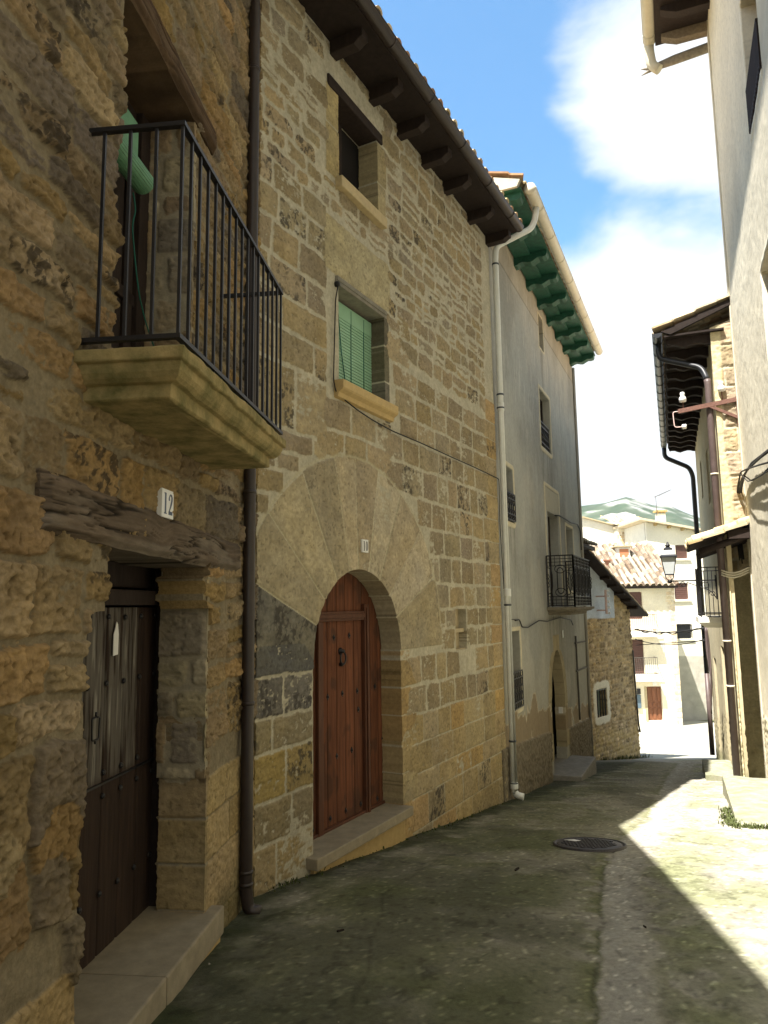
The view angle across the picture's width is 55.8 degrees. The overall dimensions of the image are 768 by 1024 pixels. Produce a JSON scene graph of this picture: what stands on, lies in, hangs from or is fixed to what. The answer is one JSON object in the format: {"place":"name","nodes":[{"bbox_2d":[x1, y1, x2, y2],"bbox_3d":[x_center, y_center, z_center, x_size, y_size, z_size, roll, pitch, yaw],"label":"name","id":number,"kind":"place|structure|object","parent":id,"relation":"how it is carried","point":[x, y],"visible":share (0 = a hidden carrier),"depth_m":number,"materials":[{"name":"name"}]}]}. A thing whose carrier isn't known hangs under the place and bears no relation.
{"place":"outdoors","nodes":[
{"label":"outdoors","id":0,"kind":"place"},
{"bbox_2d":[151,720,767,1023],"bbox_3d":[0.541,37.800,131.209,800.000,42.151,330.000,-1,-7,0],"label":"ground","id":1,"kind":"structure","parent":0,"point":[468,907],"depth_m":4.56,"materials":[{"name":"concrete"}]},
{"bbox_2d":[0,0,285,1023],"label":"stone house","id":2,"kind":"structure","parent":1,"relation":"on","point":[126,242],"depth_m":3.45,"materials":[{"name":"brown"}]},
{"bbox_2d":[77,607,156,969],"bbox_3d":[-1.532,1.446,3.630,0.102,1.917,1.711,-2,-7,6],"label":"door","id":3,"kind":"structure","parent":2,"relation":"in","point":[113,887],"depth_m":4.01,"materials":[{"name":"brown wood"}]},
{"bbox_2d":[111,101,150,347],"bbox_3d":[-1.543,-1.577,3.894,0.110,2.020,1.060,-2,-7,6],"label":"balcony door","id":4,"kind":"structure","parent":2,"relation":"in","point":[135,319],"depth_m":4.25,"materials":[{"name":"brown wood"}]},
{"bbox_2d":[156,488,173,519],"bbox_3d":[-1.150,-0.042,3.815,0.032,0.150,0.150,-2,-7,6],"label":"house number plaque","id":5,"kind":"object","parent":2,"relation":"attached to","point":[165,497],"visible":0.92,"depth_m":3.78,"materials":[{"name":"white ceramic"}]},
{"bbox_2d":[239,0,523,914],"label":"stone house","id":6,"kind":"structure","parent":1,"relation":"on","point":[375,724],"depth_m":7.28,"materials":[{"name":"beige stone"}]},
{"bbox_2d":[313,572,384,839],"bbox_3d":[-0.410,1.740,6.869,0.119,2.460,1.760,-5,-8,28],"label":"door","id":7,"kind":"structure","parent":6,"relation":"in","point":[347,711],"depth_m":6.94,"materials":[{"name":"brown wood"}]},
{"bbox_2d":[327,73,386,229],"bbox_3d":[-0.385,-3.643,7.505,0.385,1.120,1.100,-5,-8,28],"label":"window","id":8,"kind":"structure","parent":6,"relation":"in","point":[351,119],"depth_m":7.63,"materials":[{"name":"black"}]},
{"bbox_2d":[361,539,367,552],"bbox_3d":[-0.190,0.328,6.981,0.032,0.125,0.115,-5,-8,28],"label":"house number plaque","id":9,"kind":"object","parent":6,"relation":"attached to","point":[364,545],"visible":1,"depth_m":6.96,"materials":[{"name":"white ceramic"}]},
{"bbox_2d":[334,275,397,422],"bbox_3d":[-0.297,-1.594,7.321,0.410,1.205,1.110,-5,-8,28],"label":"window","id":10,"kind":"structure","parent":6,"relation":"in","point":[353,385],"depth_m":7.36,"materials":[{"name":"green wood"}]},
{"bbox_2d":[333,281,518,619],"bbox_3d":[0.827,-0.286,8.857,0.128,3.306,5.240,-5,-8,28],"label":"facade cable","id":11,"kind":"object","parent":6,"relation":"attached to","point":[337,284],"visible":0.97,"depth_m":7.55,"materials":[{"name":"black plastic"}]},
{"bbox_2d":[267,801,511,891],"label":"weeds","id":12,"kind":"object","parent":1,"relation":"on","point":[288,882],"visible":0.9,"depth_m":6.24,"materials":[{"name":"green plant"}]},
{"bbox_2d":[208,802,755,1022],"bbox_3d":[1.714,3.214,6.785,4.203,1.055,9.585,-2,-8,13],"label":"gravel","id":13,"kind":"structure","parent":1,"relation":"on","point":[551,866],"depth_m":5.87,"materials":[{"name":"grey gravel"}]},
{"bbox_2d":[488,171,602,801],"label":"rendered house","id":14,"kind":"structure","parent":1,"relation":"on","point":[544,338],"depth_m":13.08,"materials":[{"name":"grey paint"}]},
{"bbox_2d":[507,491,515,521],"bbox_3d":[1.954,-0.087,11.206,0.018,0.438,0.648,-4,-8,23],"label":"window","id":15,"kind":"structure","parent":14,"relation":"in","point":[510,496],"depth_m":11.26,"materials":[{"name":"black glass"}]},
{"bbox_2d":[513,669,523,710],"bbox_3d":[2.026,2.673,10.919,0.018,0.548,0.608,-4,-8,23],"label":"window","id":16,"kind":"structure","parent":14,"relation":"in","point":[519,679],"depth_m":10.93,"materials":[{"name":"black glass"}]},
{"bbox_2d":[514,617,572,627],"bbox_3d":[3.049,2.047,13.380,0.018,0.242,5.270,-4,-8,23],"label":"facade cable","id":17,"kind":"object","parent":14,"relation":"attached to","point":[541,620],"visible":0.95,"depth_m":12.55,"materials":[{"name":"black plastic"}]},
{"bbox_2d":[540,400,549,452],"bbox_3d":[3.112,-1.784,14.520,0.189,1.210,1.100,-4,-8,23],"label":"window","id":18,"kind":"structure","parent":14,"relation":"in","point":[544,432],"depth_m":14.64,"materials":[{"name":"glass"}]},
{"bbox_2d":[547,516,552,606],"bbox_3d":[3.223,0.967,14.514,0.040,1.910,1.160,-4,-8,23],"label":"balcony door","id":19,"kind":"structure","parent":14,"relation":"in","point":[547,516],"depth_m":14.91,"materials":[{"name":"brown wood"}]},
{"bbox_2d":[554,515,581,549],"bbox_3d":[4.123,0.444,16.117,0.025,0.593,3.323,-4,-8,23],"label":"facade cable","id":20,"kind":"object","parent":14,"relation":"attached to","point":[575,524],"visible":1,"depth_m":17.13,"materials":[{"name":"black plastic"}]},
{"bbox_2d":[553,837,626,852],"bbox_3d":[1.936,3.147,6.825,0.668,0.141,0.669,-1,-7,0],"label":"manhole cover","id":21,"kind":"object","parent":1,"relation":"on","point":[590,844],"visible":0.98,"depth_m":6.75,"materials":[{"name":"metal"}]},
{"bbox_2d":[583,538,597,554],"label":"rendered house","id":22,"kind":"structure","parent":1,"relation":"on","point":[587,544],"depth_m":18.91,"materials":[{"name":"concrete"}]},
{"bbox_2d":[582,516,617,544],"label":"white house","id":23,"kind":"structure","parent":1,"relation":"on","point":[598,531],"depth_m":54.23,"materials":[{"name":"white paint"}]},
{"bbox_2d":[584,550,648,760],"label":"stone cottage","id":24,"kind":"structure","parent":1,"relation":"on","point":[615,717],"depth_m":20.52,"materials":[{"name":"brown stone"}]},
{"bbox_2d":[596,688,605,716],"bbox_3d":[5.870,5.222,19.901,0.241,0.791,0.725,-7,-10,40],"label":"window","id":25,"kind":"structure","parent":24,"relation":"in","point":[597,691],"depth_m":19.87,"materials":[{"name":"black"}]},
{"bbox_2d":[596,589,610,613],"bbox_3d":[6.045,2.480,20.047,0.396,0.692,0.150,-4,-8,21],"label":"insulator rack","id":26,"kind":"object","parent":24,"relation":"attached to","point":[606,601],"visible":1,"depth_m":19.98,"materials":[{"name":"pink metal"}]},
{"bbox_2d":[601,515,640,544],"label":"stone house","id":27,"kind":"structure","parent":1,"relation":"on","point":[618,532],"depth_m":53.92,"materials":[{"name":"paint"}]},
{"bbox_2d":[603,753,652,759],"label":"weeds","id":28,"kind":"object","parent":1,"relation":"on","point":[623,757],"visible":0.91,"depth_m":20.63,"materials":[{"name":"green plant"}]},
{"bbox_2d":[591,542,682,725],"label":"town house","id":29,"kind":"structure","parent":1,"relation":"on","point":[636,570],"depth_m":42.38,"materials":[{"name":"paint"}]},
{"bbox_2d":[637,695,641,707],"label":"meter box","id":30,"kind":"object","parent":29,"relation":"attached to","point":[639,700],"visible":0.56,"depth_m":41.78,"materials":[{"name":"blue"}]},
{"bbox_2d":[647,686,662,719],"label":"street door","id":31,"kind":"structure","parent":29,"relation":"in","point":[653,692],"depth_m":42.01,"materials":[{"name":"brown wood"}]},
{"bbox_2d":[613,510,713,719],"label":"white house","id":32,"kind":"structure","parent":1,"relation":"on","point":[660,533],"depth_m":48.10,"materials":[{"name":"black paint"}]},
{"bbox_2d":[625,515,635,522],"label":"panel aerial","id":33,"kind":"object","parent":32,"relation":"on","point":[626,519],"visible":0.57,"depth_m":53.33,"materials":[{"name":"white metal"}]},
{"bbox_2d":[675,545,690,559],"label":"window","id":34,"kind":"structure","parent":32,"relation":"in","point":[680,550],"depth_m":48.63,"materials":[{"name":"brown wood"}]},
{"bbox_2d":[674,583,691,601],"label":"window","id":35,"kind":"structure","parent":32,"relation":"in","point":[681,593],"depth_m":48.30,"materials":[{"name":"brown wood"}]},
{"bbox_2d":[676,624,694,640],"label":"window","id":36,"kind":"structure","parent":32,"relation":"in","point":[681,636],"depth_m":47.90,"materials":[{"name":"black metal"}]},
{"bbox_2d":[640,0,767,777],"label":"rendered house","id":37,"kind":"structure","parent":1,"relation":"on","point":[735,46],"depth_m":9.76,"materials":[{"name":"white paint"}]},
{"bbox_2d":[721,566,749,577],"bbox_3d":[5.537,0.923,11.171,0.629,0.189,0.068,-4,-8,21],"label":"cable conduit","id":38,"kind":"object","parent":37,"relation":"attached to","point":[730,575],"visible":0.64,"depth_m":11.20,"materials":[{"name":"beige plastic"}]},
{"bbox_2d":[737,449,767,563],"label":"cable bundle","id":39,"kind":"object","parent":37,"relation":"attached to","point":[740,483],"visible":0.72,"depth_m":10.27,"materials":[{"name":"black"}]},
{"bbox_2d":[652,294,765,777],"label":"corner house","id":40,"kind":"structure","parent":1,"relation":"on","point":[693,355],"depth_m":11.98,"materials":[{"name":"beige paint"}]},
{"bbox_2d":[634,627,703,634],"bbox_3d":[8.062,3.371,20.623,0.040,0.245,2.706,2,-8,-22],"label":"overhead wire","id":41,"kind":"object","parent":40,"relation":"attached to","point":[673,632],"visible":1,"depth_m":20.46,"materials":[{"name":"black"}]},
{"bbox_2d":[635,639,704,644],"bbox_3d":[8.066,3.668,20.583,0.024,0.230,2.704,2,-8,-22],"label":"overhead wire","id":42,"kind":"object","parent":40,"relation":"attached to","point":[670,644],"visible":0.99,"depth_m":20.50,"materials":[{"name":"black"}]},
{"bbox_2d":[640,640,704,644],"bbox_3d":[8.082,3.721,20.596,0.024,0.255,2.726,2,-8,-21],"label":"overhead wire","id":43,"kind":"object","parent":40,"relation":"attached to","point":[670,642],"visible":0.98,"depth_m":20.50,"materials":[{"name":"black"}]},
{"bbox_2d":[659,542,717,598],"bbox_3d":[6.096,1.168,14.548,1.025,1.180,0.330,-4,-8,21],"label":"street lamp","id":44,"kind":"object","parent":40,"relation":"attached to","point":[668,556],"visible":0.94,"depth_m":14.58,"materials":[{"name":"black metal"}]},
{"bbox_2d":[673,381,737,428],"bbox_3d":[5.157,-1.709,11.650,0.977,0.740,0.116,-4,-8,22],"label":"insulator bracket","id":45,"kind":"object","parent":40,"relation":"attached to","point":[711,405],"visible":0.99,"depth_m":11.59,"materials":[{"name":"metal"}]},
{"bbox_2d":[705,627,711,713],"bbox_3d":[8.500,4.116,18.932,0.096,2.208,0.512,-4,-8,21],"label":"cable bundle","id":46,"kind":"object","parent":40,"relation":"attached to","point":[707,645],"visible":0.98,"depth_m":18.88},
{"bbox_2d":[702,759,732,780],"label":"kerb block","id":47,"kind":"structure","parent":1,"relation":"on","point":[714,770],"depth_m":13.10,"materials":[{"name":"concrete"}]},
{"bbox_2d":[718,805,745,827],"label":"weeds","id":48,"kind":"object","parent":1,"relation":"on","point":[728,817],"visible":0.78,"depth_m":8.21,"materials":[{"name":"green plant"}]},
{"bbox_2d":[722,775,767,827],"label":"kerb block","id":49,"kind":"structure","parent":1,"relation":"on","point":[746,798],"depth_m":9.03,"materials":[{"name":"concrete"}]},
{"bbox_2d":[727,820,767,829],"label":"weeds","id":50,"kind":"object","parent":1,"relation":"on","point":[757,826],"visible":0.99,"depth_m":7.62,"materials":[{"name":"green plant"}]},
{"bbox_2d":[372,0,726,517],"label":"sky","id":51,"kind":"structure","parent":0,"point":[621,162],"materials":[{"name":"blue"}]},
{"bbox_2d":[581,497,699,527],"bbox_3d":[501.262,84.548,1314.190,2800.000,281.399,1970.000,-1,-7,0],"label":"hill","id":52,"kind":"structure","parent":0,"point":[624,506],"depth_m":1405.31,"materials":[{"name":"green plant"}]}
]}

